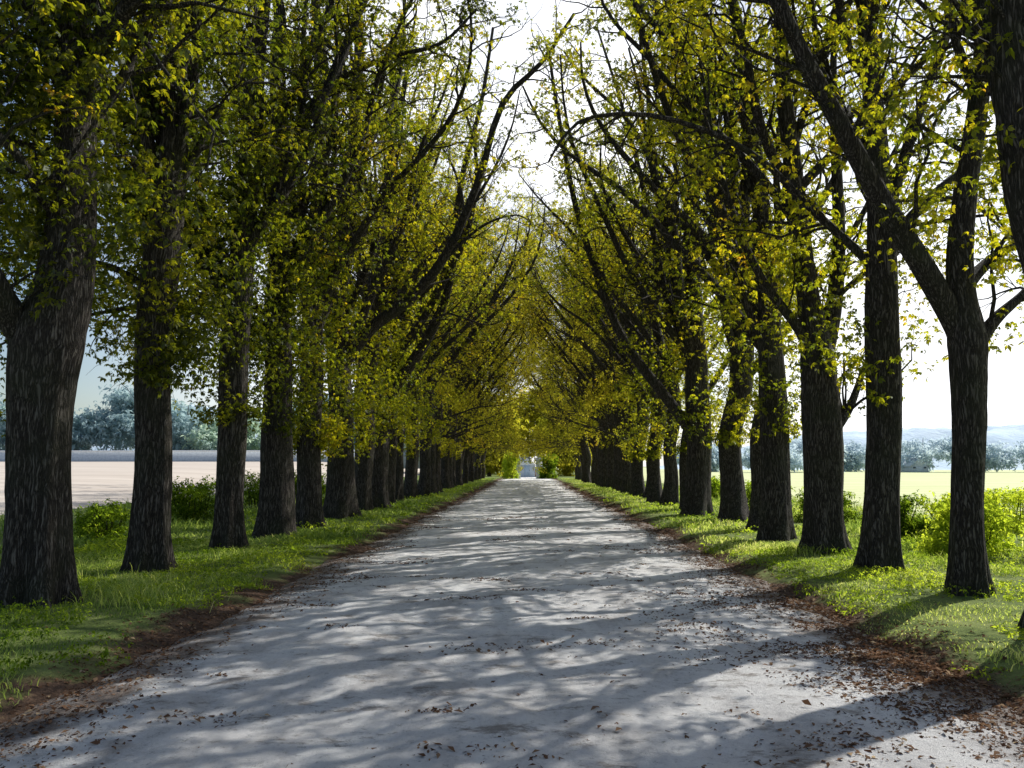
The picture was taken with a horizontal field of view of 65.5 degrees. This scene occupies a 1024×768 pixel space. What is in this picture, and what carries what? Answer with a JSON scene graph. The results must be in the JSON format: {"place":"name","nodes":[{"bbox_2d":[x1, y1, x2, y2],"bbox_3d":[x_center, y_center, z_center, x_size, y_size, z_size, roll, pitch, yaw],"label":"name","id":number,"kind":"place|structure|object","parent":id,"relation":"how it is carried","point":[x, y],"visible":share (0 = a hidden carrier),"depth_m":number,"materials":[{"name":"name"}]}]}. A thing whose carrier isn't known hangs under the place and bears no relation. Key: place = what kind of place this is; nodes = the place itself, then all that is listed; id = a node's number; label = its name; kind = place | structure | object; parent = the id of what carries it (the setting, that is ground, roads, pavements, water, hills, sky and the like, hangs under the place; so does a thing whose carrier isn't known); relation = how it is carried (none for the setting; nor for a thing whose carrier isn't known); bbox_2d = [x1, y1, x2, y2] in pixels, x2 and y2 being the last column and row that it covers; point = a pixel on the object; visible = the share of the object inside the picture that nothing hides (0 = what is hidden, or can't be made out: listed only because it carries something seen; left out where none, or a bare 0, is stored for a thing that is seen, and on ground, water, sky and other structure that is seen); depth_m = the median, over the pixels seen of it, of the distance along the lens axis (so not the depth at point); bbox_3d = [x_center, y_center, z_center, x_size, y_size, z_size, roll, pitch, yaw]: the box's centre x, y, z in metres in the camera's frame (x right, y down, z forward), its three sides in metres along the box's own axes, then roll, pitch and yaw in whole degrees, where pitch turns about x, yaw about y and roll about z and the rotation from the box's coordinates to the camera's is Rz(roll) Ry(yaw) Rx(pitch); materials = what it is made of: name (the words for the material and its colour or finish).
{"place":"outdoors","nodes":[
{"label":"outdoors","id":0,"kind":"place"},
{"bbox_2d":[0,461,419,514],"bbox_3d":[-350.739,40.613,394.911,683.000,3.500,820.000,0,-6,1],"label":"stubble field","id":1,"kind":"structure","parent":0,"point":[100,482],"depth_m":65.56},
{"bbox_2d":[0,393,5,449],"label":"distant tree","id":2,"kind":"object","parent":1,"relation":"on","point":[2,431],"visible":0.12,"depth_m":149.68,"materials":[{"name":"green plant"}]},
{"bbox_2d":[72,408,119,449],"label":"distant tree","id":3,"kind":"object","parent":1,"relation":"on","point":[85,437],"visible":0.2,"depth_m":150.85,"materials":[{"name":"green plant"}]},
{"bbox_2d":[78,381,195,449],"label":"distant tree","id":4,"kind":"object","parent":1,"relation":"on","point":[119,415],"visible":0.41,"depth_m":152.43,"materials":[{"name":"green plant"}]},
{"bbox_2d":[125,399,217,449],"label":"distant tree","id":5,"kind":"object","parent":1,"relation":"on","point":[182,423],"visible":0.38,"depth_m":148.18,"materials":[{"name":"green plant"}]},
{"bbox_2d":[0,450,419,468],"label":"stone wall","id":6,"kind":"structure","parent":1,"relation":"on","point":[129,455],"depth_m":138.40,"materials":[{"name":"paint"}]},
{"bbox_2d":[180,416,260,449],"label":"distant tree","id":7,"kind":"object","parent":1,"relation":"on","point":[204,438],"visible":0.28,"depth_m":145.71,"materials":[{"name":"green plant"}]},
{"bbox_2d":[0,477,1023,767],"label":"road","id":8,"kind":"structure","parent":0,"point":[370,683],"depth_m":6.38,"materials":[{"name":"grey gravel"}]},
{"bbox_2d":[0,467,1023,723],"bbox_3d":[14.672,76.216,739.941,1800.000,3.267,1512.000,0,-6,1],"label":"ground","id":9,"kind":"structure","parent":0,"point":[56,687],"depth_m":8.95,"materials":[{"name":"green plant"}]},
{"bbox_2d":[73,499,130,539],"bbox_3d":[-9.270,3.081,18.000,1.580,1.002,1.469,-3,-6,23],"label":"shrub","id":10,"kind":"object","parent":9,"relation":"on","point":[100,518],"visible":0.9,"depth_m":17.78,"materials":[{"name":"green plant"}]},
{"bbox_2d":[0,0,354,572],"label":"avenue tree","id":11,"kind":"object","parent":9,"relation":"on","point":[155,325],"visible":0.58,"depth_m":12.88,"materials":[{"name":"green plant"}]},
{"bbox_2d":[0,0,356,608],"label":"avenue tree","id":12,"kind":"object","parent":9,"relation":"on","point":[44,325],"visible":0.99,"depth_m":9.81,"materials":[{"name":"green plant"}]},
{"bbox_2d":[171,475,215,521],"bbox_3d":[-9.324,3.433,23.637,2.740,1.492,2.152,0,-6,1],"label":"shrub","id":13,"kind":"object","parent":9,"relation":"on","point":[191,493],"visible":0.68,"depth_m":23.36,"materials":[{"name":"green plant"}]},
{"bbox_2d":[0,0,441,550],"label":"avenue tree","id":14,"kind":"object","parent":9,"relation":"on","point":[234,411],"visible":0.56,"depth_m":16.31,"materials":[{"name":"green plant"}]},
{"bbox_2d":[213,469,259,508],"bbox_3d":[-9.915,4.054,30.387,3.019,1.609,2.006,1,-6,-11],"label":"shrub","id":15,"kind":"object","parent":9,"relation":"on","point":[249,492],"visible":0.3,"depth_m":30.31,"materials":[{"name":"green plant"}]},
{"bbox_2d":[42,0,520,537],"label":"avenue tree","id":16,"kind":"object","parent":9,"relation":"on","point":[276,510],"visible":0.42,"depth_m":19.13,"materials":[{"name":"green plant"}]},
{"bbox_2d":[294,468,326,503],"bbox_3d":[-8.844,4.366,33.778,2.975,1.724,2.145,0,-6,1],"label":"shrub","id":17,"kind":"object","parent":9,"relation":"on","point":[323,487],"visible":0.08,"depth_m":33.66,"materials":[{"name":"green plant"}]},
{"bbox_2d":[188,0,542,527],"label":"avenue tree","id":18,"kind":"object","parent":9,"relation":"on","point":[309,448],"visible":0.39,"depth_m":21.77,"materials":[{"name":"green plant"}]},
{"bbox_2d":[202,0,532,511],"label":"avenue tree","id":19,"kind":"object","parent":9,"relation":"on","point":[363,472],"visible":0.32,"depth_m":28.91,"materials":[{"name":"green plant"}]},
{"bbox_2d":[172,0,604,518],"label":"avenue tree","id":20,"kind":"object","parent":9,"relation":"on","point":[340,501],"visible":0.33,"depth_m":25.82,"materials":[{"name":"green plant"}]},
{"bbox_2d":[291,72,492,503],"bbox_3d":[-5.643,-4.428,36.139,11.898,20.047,8.203,-2,-6,16],"label":"avenue tree","id":21,"kind":"object","parent":9,"relation":"on","point":[393,445],"visible":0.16,"depth_m":34.56,"materials":[{"name":"green plant"}]},
{"bbox_2d":[252,9,535,508],"bbox_3d":[-5.565,-5.542,31.534,13.156,21.281,6.746,0,-6,1],"label":"avenue tree","id":22,"kind":"object","parent":9,"relation":"on","point":[380,496],"visible":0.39,"depth_m":31.74,"materials":[{"name":"green plant"}]},
{"bbox_2d":[307,118,539,500],"bbox_3d":[-4.975,-4.424,37.248,13.261,20.285,6.586,1,-6,-12],"label":"avenue tree","id":23,"kind":"object","parent":9,"relation":"on","point":[399,481],"visible":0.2,"depth_m":38.08,"materials":[{"name":"green plant"}]},
{"bbox_2d":[296,112,555,495],"bbox_3d":[-4.723,-5.315,42.931,15.231,23.298,7.565,-1,-6,8],"label":"avenue tree","id":24,"kind":"object","parent":9,"relation":"on","point":[424,484],"visible":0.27,"depth_m":43.25,"materials":[{"name":"green plant"}]},
{"bbox_2d":[354,125,522,498],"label":"avenue tree","id":25,"kind":"object","parent":9,"relation":"on","point":[411,472],"visible":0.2,"depth_m":40.19,"materials":[{"name":"green plant"}]},
{"bbox_2d":[352,168,553,460],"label":"avenue tree","id":26,"kind":"object","parent":9,"relation":"on","point":[520,410],"visible":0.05,"depth_m":53.59,"materials":[{"name":"green plant"}]},
{"bbox_2d":[363,124,553,493],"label":"avenue tree","id":27,"kind":"object","parent":9,"relation":"on","point":[433,455],"visible":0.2,"depth_m":46.63,"materials":[{"name":"green plant"}]},
{"bbox_2d":[378,159,561,488],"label":"avenue tree","id":28,"kind":"object","parent":9,"relation":"on","point":[445,472],"visible":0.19,"depth_m":55.95,"materials":[{"name":"green plant"}]},
{"bbox_2d":[411,127,565,491],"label":"avenue tree","id":29,"kind":"object","parent":9,"relation":"on","point":[439,454],"visible":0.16,"depth_m":49.93,"materials":[{"name":"green plant"}]},
{"bbox_2d":[448,225,537,487],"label":"avenue tree","id":30,"kind":"object","parent":9,"relation":"on","point":[469,382],"visible":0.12,"depth_m":58.63,"materials":[{"name":"green plant"}]},
{"bbox_2d":[453,227,544,485],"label":"avenue tree","id":31,"kind":"object","parent":9,"relation":"on","point":[459,481],"visible":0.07,"depth_m":64.71,"materials":[{"name":"green plant"}]},
{"bbox_2d":[448,206,551,485],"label":"avenue tree","id":32,"kind":"object","parent":9,"relation":"on","point":[455,457],"visible":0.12,"depth_m":62.39,"materials":[{"name":"green plant"}]},
{"bbox_2d":[463,252,536,458],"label":"avenue tree","id":33,"kind":"object","parent":9,"relation":"on","point":[511,378],"visible":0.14,"depth_m":70.37,"materials":[{"name":"green plant"}]},
{"bbox_2d":[470,293,530,471],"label":"avenue tree","id":34,"kind":"object","parent":9,"relation":"on","point":[502,425],"visible":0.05,"depth_m":85.30,"materials":[{"name":"green plant"}]},
{"bbox_2d":[462,277,540,482],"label":"avenue tree","id":35,"kind":"object","parent":9,"relation":"on","point":[507,393],"visible":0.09,"depth_m":76.43,"materials":[{"name":"green plant"}]},
{"bbox_2d":[454,206,549,467],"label":"avenue tree","id":36,"kind":"object","parent":9,"relation":"on","point":[463,438],"visible":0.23,"depth_m":67.06,"materials":[{"name":"green plant"}]},
{"bbox_2d":[462,274,541,482],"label":"avenue tree","id":37,"kind":"object","parent":9,"relation":"on","point":[465,472],"visible":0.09,"depth_m":73.36,"materials":[{"name":"green plant"}]},
{"bbox_2d":[474,325,532,480],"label":"avenue tree","id":38,"kind":"object","parent":9,"relation":"on","point":[476,460],"visible":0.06,"depth_m":89.13,"materials":[{"name":"green plant"}]},
{"bbox_2d":[485,407,522,475],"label":"distant tree","id":39,"kind":"object","parent":9,"relation":"on","point":[489,470],"visible":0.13,"depth_m":121.85,"materials":[{"name":"green plant"}]},
{"bbox_2d":[468,269,544,481],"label":"avenue tree","id":40,"kind":"object","parent":9,"relation":"on","point":[471,474],"visible":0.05,"depth_m":79.59,"materials":[{"name":"green plant"}]},
{"bbox_2d":[473,323,539,461],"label":"avenue tree","id":41,"kind":"object","parent":9,"relation":"on","point":[522,377],"visible":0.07,"depth_m":82.67,"materials":[{"name":"green plant"}]},
{"bbox_2d":[481,346,533,478],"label":"avenue tree","id":42,"kind":"object","parent":9,"relation":"on","point":[483,468],"visible":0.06,"depth_m":97.92,"materials":[{"name":"green plant"}]},
{"bbox_2d":[478,340,539,479],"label":"avenue tree","id":43,"kind":"object","parent":9,"relation":"on","point":[479,471],"visible":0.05,"depth_m":92.00,"materials":[{"name":"green plant"}]},
{"bbox_2d":[500,451,519,478],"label":"shrub","id":44,"kind":"object","parent":9,"relation":"on","point":[506,469],"visible":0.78,"depth_m":103.03,"materials":[{"name":"green plant"}]},
{"bbox_2d":[492,393,528,473],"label":"distant tree","id":45,"kind":"object","parent":9,"relation":"on","point":[518,420],"visible":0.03,"depth_m":151.72,"materials":[{"name":"green plant"}]},
{"bbox_2d":[0,483,1023,767],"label":"leaf litter","id":46,"kind":"object","parent":9,"relation":"on","point":[942,671],"visible":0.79,"depth_m":7.09,"materials":[{"name":"brown plant"}]},
{"bbox_2d":[521,458,534,476],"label":"gatehouse","id":47,"kind":"object","parent":9,"relation":"on","point":[527,471],"visible":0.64,"depth_m":118.25,"materials":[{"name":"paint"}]},
{"bbox_2d":[511,382,552,463],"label":"distant tree","id":48,"kind":"object","parent":9,"relation":"on","point":[535,417],"visible":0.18,"depth_m":166.73,"materials":[{"name":"green plant"}]},
{"bbox_2d":[514,332,565,470],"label":"avenue tree","id":49,"kind":"object","parent":9,"relation":"on","point":[548,436],"visible":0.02,"depth_m":97.00,"materials":[{"name":"green plant"}]},
{"bbox_2d":[517,316,577,456],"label":"avenue tree","id":50,"kind":"object","parent":9,"relation":"on","point":[551,395],"visible":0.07,"depth_m":85.22,"materials":[{"name":"green plant"}]},
{"bbox_2d":[517,314,578,479],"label":"avenue tree","id":51,"kind":"object","parent":9,"relation":"on","point":[576,472],"visible":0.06,"depth_m":94.01,"materials":[{"name":"green plant"}]},
{"bbox_2d":[538,453,558,478],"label":"shrub","id":52,"kind":"object","parent":9,"relation":"on","point":[550,468],"visible":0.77,"depth_m":103.50,"materials":[{"name":"green plant"}]},
{"bbox_2d":[518,334,581,479],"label":"avenue tree","id":53,"kind":"object","parent":9,"relation":"on","point":[579,470],"visible":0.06,"depth_m":90.32,"materials":[{"name":"green plant"}]},
{"bbox_2d":[517,288,587,482],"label":"avenue tree","id":54,"kind":"object","parent":9,"relation":"on","point":[557,387],"visible":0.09,"depth_m":78.60,"materials":[{"name":"green plant"}]},
{"bbox_2d":[519,298,588,481],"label":"avenue tree","id":55,"kind":"object","parent":9,"relation":"on","point":[578,450],"visible":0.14,"depth_m":81.86,"materials":[{"name":"green plant"}]},
{"bbox_2d":[501,264,608,482],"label":"avenue tree","id":56,"kind":"object","parent":9,"relation":"on","point":[587,466],"visible":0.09,"depth_m":75.57,"materials":[{"name":"green plant"}]},
{"bbox_2d":[514,256,595,482],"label":"avenue tree","id":57,"kind":"object","parent":9,"relation":"on","point":[592,452],"visible":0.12,"depth_m":72.49,"materials":[{"name":"green plant"}]},
{"bbox_2d":[511,256,598,442],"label":"avenue tree","id":58,"kind":"object","parent":9,"relation":"on","point":[568,363],"visible":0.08,"depth_m":66.12,"materials":[{"name":"green plant"}]},
{"bbox_2d":[521,317,590,479],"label":"avenue tree","id":59,"kind":"object","parent":9,"relation":"on","point":[545,397],"visible":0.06,"depth_m":87.50,"materials":[{"name":"green plant"}]},
{"bbox_2d":[515,270,599,483],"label":"avenue tree","id":60,"kind":"object","parent":9,"relation":"on","point":[595,449],"visible":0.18,"depth_m":69.68,"materials":[{"name":"green plant"}]},
{"bbox_2d":[539,403,591,475],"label":"distant tree","id":61,"kind":"object","parent":9,"relation":"on","point":[568,470],"visible":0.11,"depth_m":123.94,"materials":[{"name":"green plant"}]},
{"bbox_2d":[502,197,647,486],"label":"avenue tree","id":62,"kind":"object","parent":9,"relation":"on","point":[598,459],"visible":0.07,"depth_m":63.36,"materials":[{"name":"green plant"}]},
{"bbox_2d":[508,159,663,491],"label":"avenue tree","id":63,"kind":"object","parent":9,"relation":"on","point":[619,478],"visible":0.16,"depth_m":51.36,"materials":[{"name":"green plant"}]},
{"bbox_2d":[512,203,660,486],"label":"avenue tree","id":64,"kind":"object","parent":9,"relation":"on","point":[604,469],"visible":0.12,"depth_m":60.33,"materials":[{"name":"green plant"}]},
{"bbox_2d":[499,154,674,489],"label":"avenue tree","id":65,"kind":"object","parent":9,"relation":"on","point":[615,454],"visible":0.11,"depth_m":53.95,"materials":[{"name":"green plant"}]},
{"bbox_2d":[512,190,704,488],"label":"avenue tree","id":66,"kind":"object","parent":9,"relation":"on","point":[610,456],"visible":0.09,"depth_m":57.62,"materials":[{"name":"green plant"}]},
{"bbox_2d":[514,160,707,493],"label":"avenue tree","id":67,"kind":"object","parent":9,"relation":"on","point":[626,475],"visible":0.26,"depth_m":48.41,"materials":[{"name":"green plant"}]},
{"bbox_2d":[513,161,721,498],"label":"avenue tree","id":68,"kind":"object","parent":9,"relation":"on","point":[622,362],"visible":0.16,"depth_m":40.02,"materials":[{"name":"green plant"}]},
{"bbox_2d":[537,148,723,502],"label":"avenue tree","id":69,"kind":"object","parent":9,"relation":"on","point":[652,456],"visible":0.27,"depth_m":36.24,"materials":[{"name":"green plant"}]},
{"bbox_2d":[541,196,719,496],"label":"avenue tree","id":70,"kind":"object","parent":9,"relation":"on","point":[638,483],"visible":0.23,"depth_m":41.98,"materials":[{"name":"green plant"}]},
{"bbox_2d":[508,2,762,516],"bbox_3d":[4.437,-5.215,27.807,10.135,20.964,5.899,2,-6,-20],"label":"avenue tree","id":71,"kind":"object","parent":9,"relation":"on","point":[691,346],"visible":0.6,"depth_m":27.04,"materials":[{"name":"green plant"}]},
{"bbox_2d":[501,149,788,494],"bbox_3d":[7.726,-4.077,44.176,17.779,20.921,8.809,-3,-7,26],"label":"avenue tree","id":72,"kind":"object","parent":9,"relation":"on","point":[632,416],"visible":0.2,"depth_m":45.41,"materials":[{"name":"green plant"}]},
{"bbox_2d":[508,75,797,505],"bbox_3d":[6.028,-3.888,33.978,12.316,18.620,8.141,-2,-6,15],"label":"avenue tree","id":73,"kind":"object","parent":9,"relation":"on","point":[670,492],"visible":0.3,"depth_m":32.85,"materials":[{"name":"green plant"}]},
{"bbox_2d":[549,58,830,509],"bbox_3d":[6.958,-3.673,31.454,12.213,17.772,6.977,3,-6,-23],"label":"avenue tree","id":74,"kind":"object","parent":9,"relation":"on","point":[681,447],"visible":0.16,"depth_m":30.25,"materials":[{"name":"green plant"}]},
{"bbox_2d":[480,0,914,531],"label":"avenue tree","id":75,"kind":"object","parent":9,"relation":"on","point":[755,452],"visible":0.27,"depth_m":21.51,"materials":[{"name":"green plant"}]},
{"bbox_2d":[711,475,719,499],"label":"shrub","id":76,"kind":"object","parent":9,"relation":"on","point":[715,486],"visible":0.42,"depth_m":38.92,"materials":[{"name":"green plant"}]},
{"bbox_2d":[588,0,855,541],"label":"avenue tree","id":77,"kind":"object","parent":9,"relation":"on","point":[777,427],"visible":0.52,"depth_m":18.04,"materials":[{"name":"green plant"}]},
{"bbox_2d":[448,0,1023,571],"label":"avenue tree","id":78,"kind":"object","parent":9,"relation":"on","point":[880,532],"visible":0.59,"depth_m":13.31,"materials":[{"name":"green plant"}]},
{"bbox_2d":[532,0,965,522],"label":"avenue tree","id":79,"kind":"object","parent":9,"relation":"on","point":[733,502],"visible":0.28,"depth_m":24.20,"materials":[{"name":"green plant"}]},
{"bbox_2d":[745,480,799,507],"bbox_3d":[9.637,4.245,30.440,2.654,1.297,2.488,0,-6,1],"label":"shrub","id":80,"kind":"object","parent":9,"relation":"on","point":[748,489],"visible":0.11,"depth_m":30.29,"materials":[{"name":"green plant"}]},
{"bbox_2d":[555,0,1005,554],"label":"avenue tree","id":81,"kind":"object","parent":9,"relation":"on","point":[823,416],"visible":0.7,"depth_m":15.55,"materials":[{"name":"green plant"}]},
{"bbox_2d":[791,487,861,522],"bbox_3d":[9.299,3.624,23.626,2.297,1.166,1.720,0,-6,1],"label":"shrub","id":82,"kind":"object","parent":9,"relation":"on","point":[849,514],"visible":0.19,"depth_m":23.43,"materials":[{"name":"green plant"}]},
{"bbox_2d":[645,0,1023,597],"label":"avenue tree","id":83,"kind":"object","parent":9,"relation":"on","point":[952,299],"visible":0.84,"depth_m":10.72,"materials":[{"name":"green plant"}]},
{"bbox_2d":[853,489,938,537],"bbox_3d":[8.817,3.023,18.517,1.766,1.246,1.475,1,-6,-8],"label":"shrub","id":84,"kind":"object","parent":9,"relation":"on","point":[911,523],"visible":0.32,"depth_m":18.15,"materials":[{"name":"green plant"}]},
{"bbox_2d":[841,0,1023,628],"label":"avenue tree","id":85,"kind":"object","parent":9,"relation":"on","point":[1001,41],"visible":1,"depth_m":8.60,"materials":[{"name":"green plant"}]},
{"bbox_2d":[902,494,995,538],"bbox_3d":[9.732,2.991,17.820,1.842,1.230,1.591,0,-6,1],"label":"shrub","id":86,"kind":"object","parent":9,"relation":"on","point":[932,507],"visible":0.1,"depth_m":17.85,"materials":[{"name":"green plant"}]},
{"bbox_2d":[905,491,1023,557],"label":"shrub","id":87,"kind":"object","parent":9,"relation":"on","point":[940,542],"visible":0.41,"depth_m":14.62,"materials":[{"name":"green plant"}]},
{"bbox_2d":[984,481,1023,534],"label":"shrub","id":88,"kind":"object","parent":9,"relation":"on","point":[1013,497],"visible":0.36,"depth_m":19.90,"materials":[{"name":"green plant"}]},
{"bbox_2d":[0,477,1023,710],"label":"grass","id":89,"kind":"structure","parent":0,"point":[198,545],"depth_m":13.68,"materials":[{"name":"green plant"}]},
{"bbox_2d":[0,0,1023,466],"label":"sky","id":90,"kind":"structure","parent":0,"point":[924,405],"materials":[{"name":"white"}]},
{"bbox_2d":[556,467,1023,518],"bbox_3d":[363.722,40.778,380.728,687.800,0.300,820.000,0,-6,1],"label":"meadow","id":91,"kind":"structure","parent":0,"point":[938,482],"depth_m":76.17,"materials":[{"name":"plant"}]},
{"bbox_2d":[676,441,718,471],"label":"distant tree","id":92,"kind":"object","parent":91,"relation":"on","point":[715,462],"visible":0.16,"depth_m":202.87,"materials":[{"name":"green plant"}]},
{"bbox_2d":[741,443,802,471],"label":"distant tree","id":93,"kind":"object","parent":91,"relation":"on","point":[796,460],"visible":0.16,"depth_m":183.91,"materials":[{"name":"green plant"}]},
{"bbox_2d":[790,438,848,471],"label":"distant tree","id":94,"kind":"object","parent":91,"relation":"on","point":[798,446],"visible":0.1,"depth_m":194.09,"materials":[{"name":"green plant"}]},
{"bbox_2d":[844,440,865,471],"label":"distant tree","id":95,"kind":"object","parent":91,"relation":"on","point":[857,451],"visible":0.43,"depth_m":208.63,"materials":[{"name":"green plant"}]},
{"bbox_2d":[862,434,951,471],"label":"distant tree","id":96,"kind":"object","parent":91,"relation":"on","point":[937,449],"visible":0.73,"depth_m":192.74,"materials":[{"name":"green plant"}]},
{"bbox_2d":[901,457,929,471],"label":"cottage","id":97,"kind":"structure","parent":91,"relation":"on","point":[910,467],"depth_m":191.15,"materials":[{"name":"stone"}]},
{"bbox_2d":[945,440,1023,471],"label":"distant tree","id":98,"kind":"object","parent":91,"relation":"on","point":[997,457],"visible":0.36,"depth_m":191.84,"materials":[{"name":"green plant"}]},
{"bbox_2d":[1003,441,1023,469],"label":"distant tree","id":99,"kind":"object","parent":91,"relation":"on","point":[1020,454],"visible":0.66,"depth_m":193.53,"materials":[{"name":"green plant"}]},
{"bbox_2d":[645,424,1023,469],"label":"hill","id":100,"kind":"structure","parent":0,"point":[1010,434],"depth_m":342.33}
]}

